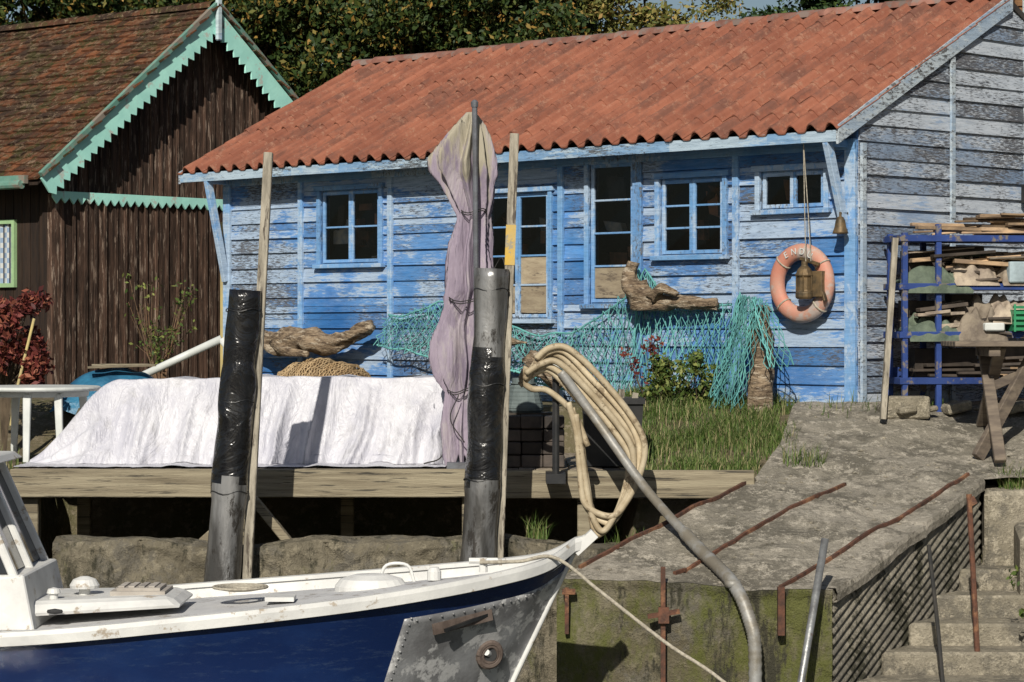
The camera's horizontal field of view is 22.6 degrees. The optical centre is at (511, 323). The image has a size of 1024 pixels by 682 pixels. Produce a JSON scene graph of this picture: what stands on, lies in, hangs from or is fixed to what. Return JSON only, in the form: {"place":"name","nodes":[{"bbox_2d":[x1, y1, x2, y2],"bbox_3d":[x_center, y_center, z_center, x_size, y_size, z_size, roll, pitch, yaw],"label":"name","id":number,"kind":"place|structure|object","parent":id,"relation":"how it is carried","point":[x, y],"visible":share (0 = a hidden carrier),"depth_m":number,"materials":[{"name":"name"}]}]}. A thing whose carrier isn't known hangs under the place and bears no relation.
{"place":"outdoors","nodes":[
{"label":"outdoors","id":0,"kind":"place"},
{"bbox_2d":[6,0,878,63],"label":"sky","id":1,"kind":"structure","parent":0,"point":[747,3],"materials":[{"name":"white"}]},
{"bbox_2d":[0,398,1020,678],"bbox_3d":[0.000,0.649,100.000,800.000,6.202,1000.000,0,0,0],"label":"ground","id":2,"kind":"structure","parent":0,"point":[292,516],"depth_m":24.03,"materials":[{"name":"soil"}]},
{"bbox_2d":[9,318,34,425],"bbox_3d":[-4.573,0.450,23.929,0.258,1.007,0.058,0,0,-30],"label":"yellow handle broom","id":3,"kind":"object","parent":2,"relation":"on","point":[27,346],"visible":0.39,"depth_m":23.95,"materials":[{"name":"yellow wood"}]},
{"bbox_2d":[0,181,48,384],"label":"side walls","id":4,"kind":"structure","parent":2,"relation":"on","point":[25,207],"depth_m":31.26,"materials":[{"name":"brown wood"}]},
{"bbox_2d":[0,219,16,286],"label":"side window frame","id":5,"kind":"object","parent":4,"relation":"attached to","point":[13,223],"visible":1,"depth_m":31.38,"materials":[{"name":"green paint"}]},
{"bbox_2d":[0,224,8,282],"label":"side window curtain","id":6,"kind":"object","parent":5,"relation":"attached to","point":[6,253],"visible":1,"depth_m":31.52,"materials":[{"name":"white fabric"}]},
{"bbox_2d":[25,42,279,184],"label":"roof boards","id":7,"kind":"object","parent":4,"relation":"on","point":[34,181],"visible":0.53,"depth_m":33.38,"materials":[{"name":"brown wood"}]},
{"bbox_2d":[0,4,297,179],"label":"flat roof tiles","id":8,"kind":"object","parent":7,"relation":"on","point":[62,86],"visible":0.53,"depth_m":32.70,"materials":[{"name":"brown tile"}]},
{"bbox_2d":[0,175,27,189],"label":"gutter","id":9,"kind":"object","parent":8,"relation":"attached to","point":[14,182],"visible":1,"depth_m":30.65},
{"bbox_2d":[0,0,215,30],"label":"ridge tiles","id":10,"kind":"object","parent":8,"relation":"on","point":[107,15],"visible":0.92,"depth_m":33.93,"materials":[{"name":"tile"}]},
{"bbox_2d":[40,10,292,210],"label":"scalloped bargeboards","id":11,"kind":"object","parent":8,"relation":"attached to","point":[120,113],"visible":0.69,"depth_m":31.99,"materials":[{"name":"green paint"}]},
{"bbox_2d":[38,1,298,176],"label":"verge trim","id":12,"kind":"structure","parent":8,"relation":"attached to","point":[87,129],"depth_m":31.91,"materials":[{"name":"green wood"}]},
{"bbox_2d":[216,0,221,40],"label":"finial post","id":13,"kind":"object","parent":8,"relation":"on","point":[218,23],"visible":1,"depth_m":32.69,"materials":[{"name":"paint"}]},
{"bbox_2d":[47,35,276,384],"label":"gable boards","id":14,"kind":"object","parent":4,"relation":"attached to","point":[211,97],"visible":0.41,"depth_m":32.23,"materials":[{"name":"brown wood"}]},
{"bbox_2d":[0,285,55,450],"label":"red shrub","id":15,"kind":"object","parent":2,"relation":"on","point":[37,360],"visible":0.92,"depth_m":24.06,"materials":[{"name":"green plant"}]},
{"bbox_2d":[50,364,155,414],"bbox_3d":[-3.875,0.637,25.050,1.150,0.495,0.900,0,0,0],"label":"blue tarp pile","id":16,"kind":"object","parent":2,"relation":"on","point":[103,377],"visible":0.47,"depth_m":24.82,"materials":[{"name":"blue plastic"}]},
{"bbox_2d":[0,0,208,25],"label":"oak tree","id":17,"kind":"object","parent":2,"relation":"on","point":[72,8],"visible":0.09,"depth_m":39.67,"materials":[{"name":"green plant"}]},
{"bbox_2d":[122,273,197,378],"bbox_3d":[-3.719,0.110,27.009,0.789,1.384,0.734,0,0,0],"label":"bare shrub","id":18,"kind":"object","parent":2,"relation":"on","point":[151,345],"visible":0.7,"depth_m":26.98,"materials":[{"name":"green plant"}]},
{"bbox_2d":[2,0,347,86],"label":"oak tree","id":19,"kind":"object","parent":2,"relation":"on","point":[51,12],"depth_m":44.46,"materials":[{"name":"green plant"}]},
{"bbox_2d":[142,335,223,375],"bbox_3d":[-3.357,0.457,26.000,1.036,0.685,0.083,0,0,0],"label":"white drain pipe","id":20,"kind":"object","parent":2,"relation":"on","point":[185,355],"visible":0.38,"depth_m":25.97,"materials":[{"name":"plastic"}]},
{"bbox_2d":[3,0,437,92],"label":"oak tree","id":21,"kind":"object","parent":2,"relation":"on","point":[303,8],"visible":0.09,"depth_m":40.80,"materials":[{"name":"green plant"}]},
{"bbox_2d":[277,357,370,376],"bbox_3d":[-2.145,0.584,28.165,1.800,0.431,0.711,0,0,45],"label":"brown net bundle","id":22,"kind":"object","parent":2,"relation":"on","point":[319,367],"visible":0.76,"depth_m":28.04,"materials":[{"name":"beige wicker"}]},
{"bbox_2d":[264,320,375,356],"bbox_3d":[-2.379,0.174,28.639,2.286,0.435,0.402,0,0,45],"label":"driftwood log","id":23,"kind":"object","parent":22,"relation":"on","point":[288,341],"visible":0.75,"depth_m":28.34,"materials":[{"name":"brown wood"}]},
{"bbox_2d":[52,533,617,681],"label":"footing wall","id":24,"kind":"structure","parent":2,"relation":"on","point":[109,562],"depth_m":20.60,"materials":[{"name":"concrete"}]},
{"bbox_2d":[10,453,754,544],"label":"timber deck","id":25,"kind":"structure","parent":2,"relation":"on","point":[85,485],"depth_m":21.40,"materials":[{"name":"brown wood"}]},
{"bbox_2d":[0,385,100,462],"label":"white garden table","id":26,"kind":"object","parent":25,"relation":"on","point":[28,393],"visible":0.91,"depth_m":22.59,"materials":[{"name":"plastic"}]},
{"bbox_2d":[14,374,445,466],"bbox_3d":[-2.361,0.836,22.527,3.711,0.768,1.946,0,0,0],"label":"tarpaulin cover","id":27,"kind":"object","parent":25,"relation":"on","point":[348,420],"visible":0.87,"depth_m":22.14,"materials":[{"name":"fabric"}]},
{"bbox_2d":[427,100,504,468],"bbox_3d":[-0.384,-0.302,21.490,0.677,3.176,0.982,0,0,0],"label":"closed parasol","id":28,"kind":"object","parent":25,"relation":"on","point":[462,164],"visible":0.88,"depth_m":21.69,"materials":[{"name":"fabric"}]},
{"bbox_2d":[509,378,551,455],"bbox_3d":[0.150,0.844,22.315,0.500,0.748,0.371,0,0,0],"label":"grey crab pot","id":29,"kind":"object","parent":25,"relation":"on","point":[522,400],"visible":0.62,"depth_m":22.17,"materials":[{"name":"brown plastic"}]},
{"bbox_2d":[507,414,563,466],"bbox_3d":[0.172,1.000,21.906,0.546,0.437,0.387,0,0,0],"label":"dark crate","id":30,"kind":"object","parent":25,"relation":"on","point":[531,434],"visible":0.78,"depth_m":21.73,"materials":[{"name":"black plastic"}]},
{"bbox_2d":[582,389,644,465],"bbox_3d":[0.860,0.852,21.940,0.540,0.716,0.470,0,0,0],"label":"black plastic bin","id":31,"kind":"object","parent":25,"relation":"on","point":[599,452],"visible":0.38,"depth_m":21.75,"materials":[{"name":"grey plastic"}]},
{"bbox_2d":[222,0,588,97],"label":"oak tree","id":32,"kind":"object","parent":2,"relation":"on","point":[445,25],"visible":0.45,"depth_m":39.78,"materials":[{"name":"green plant"}]},
{"bbox_2d":[240,2,621,68],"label":"oak tree","id":33,"kind":"object","parent":2,"relation":"on","point":[592,25],"depth_m":45.46,"materials":[{"name":"green plant"}]},
{"bbox_2d":[1,384,1023,544],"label":"grass tufts","id":34,"kind":"object","parent":2,"relation":"on","point":[1005,483],"visible":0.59,"depth_m":21.78,"materials":[{"name":"green plant"}]},
{"bbox_2d":[511,337,561,388],"bbox_3d":[0.142,0.380,25.929,1.004,0.585,0.266,0,0,45],"label":"driftwood log","id":35,"kind":"object","parent":2,"relation":"on","point":[528,360],"visible":0.4,"depth_m":25.78,"materials":[{"name":"brown wood"}]},
{"bbox_2d":[373,268,731,393],"bbox_3d":[0.293,0.118,26.226,4.982,1.348,0.285,0,0,45],"label":"fishing net","id":36,"kind":"object","parent":2,"relation":"on","point":[594,320],"visible":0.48,"depth_m":25.57,"materials":[{"name":"teal fabric"}]},
{"bbox_2d":[621,261,719,310],"bbox_3d":[1.526,-0.373,24.940,1.164,0.503,0.388,0,0,45],"label":"driftwood log","id":37,"kind":"object","parent":36,"relation":"on","point":[642,295],"visible":1,"depth_m":24.99,"materials":[{"name":"brown wood"}]},
{"bbox_2d":[484,0,639,40],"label":"oak tree","id":38,"kind":"object","parent":2,"relation":"on","point":[531,5],"visible":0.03,"depth_m":41.91,"materials":[{"name":"green plant"}]},
{"bbox_2d":[178,0,1023,405],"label":"blue wooden cabin","id":39,"kind":"object","parent":2,"relation":"on","point":[670,156],"visible":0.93,"depth_m":25.91,"materials":[{"name":"paint"}]},
{"bbox_2d":[333,172,820,312],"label":"things inside windows","id":40,"kind":"structure","parent":39,"relation":"in","point":[533,269],"depth_m":26.20,"materials":[{"name":"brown wood"}]},
{"bbox_2d":[770,243,834,322],"bbox_3d":[2.707,-0.380,23.899,0.144,0.746,0.746,0,0,-45],"label":"life ring","id":41,"kind":"object","parent":39,"relation":"attached to","point":[816,307],"visible":1,"depth_m":23.87,"materials":[{"name":"plastic"}]},
{"bbox_2d":[795,143,827,300],"bbox_3d":[2.772,-0.939,23.686,0.311,1.462,0.175,0,0,23],"label":"brass lantern","id":42,"kind":"object","parent":39,"relation":"hanging from","point":[810,283],"visible":1,"depth_m":23.66,"materials":[{"name":"metal"}]},
{"bbox_2d":[832,212,848,233],"bbox_3d":[3.055,-0.930,23.557,0.150,0.200,0.225,0,0,69],"label":"bell","id":43,"kind":"object","parent":39,"relation":"attached to","point":[840,227],"visible":1,"depth_m":23.50,"materials":[{"name":"gold metal"}]},
{"bbox_2d":[575,0,706,35],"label":"poplar tree","id":44,"kind":"object","parent":2,"relation":"on","point":[646,16],"visible":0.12,"depth_m":42.03,"materials":[{"name":"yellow plant"}]},
{"bbox_2d":[620,335,671,402],"bbox_3d":[1.269,0.526,24.199,0.529,0.852,0.299,0,0,0],"label":"red twig plant","id":45,"kind":"object","parent":2,"relation":"on","point":[650,350],"visible":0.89,"depth_m":24.16,"materials":[{"name":"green plant"}]},
{"bbox_2d":[640,349,720,408],"bbox_3d":[1.613,0.595,24.204,0.821,0.722,0.670,0,0,0],"label":"green bush","id":46,"kind":"object","parent":2,"relation":"on","point":[695,359],"visible":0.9,"depth_m":24.06,"materials":[{"name":"green plant"}]},
{"bbox_2d":[666,0,746,23],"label":"poplar tree","id":47,"kind":"object","parent":2,"relation":"on","point":[718,6],"visible":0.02,"depth_m":49.81,"materials":[{"name":"green plant"}]},
{"bbox_2d":[616,381,801,473],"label":"grass","id":48,"kind":"structure","parent":2,"relation":"on","point":[747,423],"depth_m":22.82,"materials":[{"name":"green plant"}]},
{"bbox_2d":[708,292,793,411],"bbox_3d":[2.183,0.283,23.715,0.276,1.170,0.912,0,0,-45],"label":"hanging net","id":49,"kind":"object","parent":2,"relation":"on","point":[738,320],"visible":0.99,"depth_m":23.77,"materials":[{"name":"teal fabric"}]},
{"bbox_2d":[746,304,774,411],"bbox_3d":[2.314,0.363,23.870,0.272,1.093,0.277,0,0,1],"label":"driftwood post","id":50,"kind":"object","parent":2,"relation":"on","point":[760,382],"visible":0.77,"depth_m":23.80,"materials":[{"name":"brown wood"}]},
{"bbox_2d":[557,397,1023,681],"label":"concrete slipway","id":51,"kind":"structure","parent":2,"relation":"on","point":[878,591],"depth_m":20.07,"materials":[{"name":"grey concrete"}]},
{"bbox_2d":[562,587,574,633],"bbox_3d":[0.430,2.175,19.418,0.100,0.350,0.045,0,0,0],"label":"rusty bracket","id":52,"kind":"object","parent":51,"relation":"attached to","point":[566,591],"visible":1,"depth_m":19.40,"materials":[{"name":"metal"}]},
{"bbox_2d":[557,370,762,681],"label":"suction pipe","id":53,"kind":"object","parent":51,"relation":"attached to","point":[717,566],"visible":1,"depth_m":19.84,"materials":[{"name":"grey metal"}]},
{"bbox_2d":[518,343,647,539],"bbox_3d":[0.579,0.965,21.117,1.066,1.621,0.567,0,0,0],"label":"hose coil","id":54,"kind":"object","parent":53,"relation":"hanging from","point":[610,406],"visible":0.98,"depth_m":20.88,"materials":[{"name":"white plastic"}]},
{"bbox_2d":[596,401,1023,586],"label":"gravel","id":55,"kind":"structure","parent":51,"relation":"on","point":[811,522],"depth_m":21.48,"materials":[{"name":"grey gravel"}]},
{"bbox_2d":[879,238,898,419],"bbox_3d":[3.375,0.040,22.915,0.268,1.630,0.085,0,0,-45],"label":"leaning timber post","id":56,"kind":"object","parent":51,"relation":"on","point":[888,331],"visible":1,"depth_m":22.89,"materials":[{"name":"grey wood"}]},
{"bbox_2d":[927,545,944,681],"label":"thin iron bar","id":57,"kind":"object","parent":51,"relation":"on","point":[936,615],"visible":1,"depth_m":19.34,"materials":[{"name":"metal"}]},
{"bbox_2d":[875,396,1023,418],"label":"concrete rubble","id":58,"kind":"object","parent":51,"relation":"on","point":[910,407],"visible":0.77,"depth_m":22.95,"materials":[{"name":"grey concrete"}]},
{"bbox_2d":[966,494,979,651],"bbox_3d":[3.614,2.340,19.951,0.090,2.023,0.170,0,0,-21],"label":"rusty iron post","id":59,"kind":"object","parent":51,"relation":"attached to","point":[971,500],"visible":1,"depth_m":19.95,"materials":[{"name":"brown metal"}]},
{"bbox_2d":[941,341,1023,462],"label":"picnic table","id":60,"kind":"object","parent":51,"relation":"on","point":[993,414],"visible":1,"depth_m":22.12,"materials":[{"name":"brown wood"}]},
{"bbox_2d":[1004,565,1023,617],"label":"creeper plant","id":61,"kind":"object","parent":51,"relation":"on","point":[1021,610],"visible":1,"depth_m":19.92,"materials":[{"name":"green plant"}]},
{"bbox_2d":[740,0,897,18],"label":"evergreen tree","id":62,"kind":"object","parent":2,"relation":"on","point":[813,4],"visible":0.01,"depth_m":41.52,"materials":[{"name":"green plant"}]},
{"bbox_2d":[857,485,1023,681],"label":"concrete stairs","id":63,"kind":"structure","parent":2,"relation":"on","point":[999,657],"depth_m":20.31,"materials":[{"name":"grey concrete"}]},
{"bbox_2d":[883,213,1023,411],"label":"blue storage shelf","id":64,"kind":"object","parent":2,"relation":"on","point":[939,270],"visible":0.96,"depth_m":23.39,"materials":[{"name":"metal"}]},
{"bbox_2d":[1013,0,1022,10],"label":"brown timber building","id":65,"kind":"structure","parent":0,"point":[1019,3],"depth_m":26.97,"materials":[{"name":"wood"}]},
{"label":"water","id":66,"kind":"structure","parent":0,"visible":0},
{"bbox_2d":[204,152,272,581],"bbox_3d":[-2.249,1.192,20.402,0.679,5.128,0.316,0,0,0],"label":"mooring pile","id":67,"kind":"object","parent":66,"relation":"in","point":[233,491],"visible":0.73,"depth_m":20.30,"materials":[{"name":"black plastic"}]},
{"bbox_2d":[0,451,597,681],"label":"blue fishing boat","id":68,"kind":"object","parent":66,"relation":"on","point":[472,620],"visible":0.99,"depth_m":17.31,"materials":[{"name":"blue paint"}]},
{"bbox_2d":[479,554,725,681],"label":"mooring line","id":69,"kind":"object","parent":68,"relation":"attached to","point":[633,617],"visible":1,"depth_m":17.57,"materials":[{"name":"fabric"}]},
{"bbox_2d":[460,133,518,561],"bbox_3d":[-0.224,1.120,20.401,0.560,5.282,0.316,0,0,0],"label":"mooring pile","id":70,"kind":"object","parent":66,"relation":"in","point":[485,475],"visible":0.75,"depth_m":20.30,"materials":[{"name":"black plastic"}]},
{"bbox_2d":[647,567,679,681],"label":"rusty iron post","id":71,"kind":"object","parent":66,"relation":"in","point":[663,614],"visible":1,"depth_m":19.27,"materials":[{"name":"brown metal"}]},
{"bbox_2d":[797,538,828,681],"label":"leaning metal tube","id":72,"kind":"object","parent":66,"relation":"in","point":[812,611],"visible":1,"depth_m":18.89,"materials":[{"name":"metal"}]}
]}

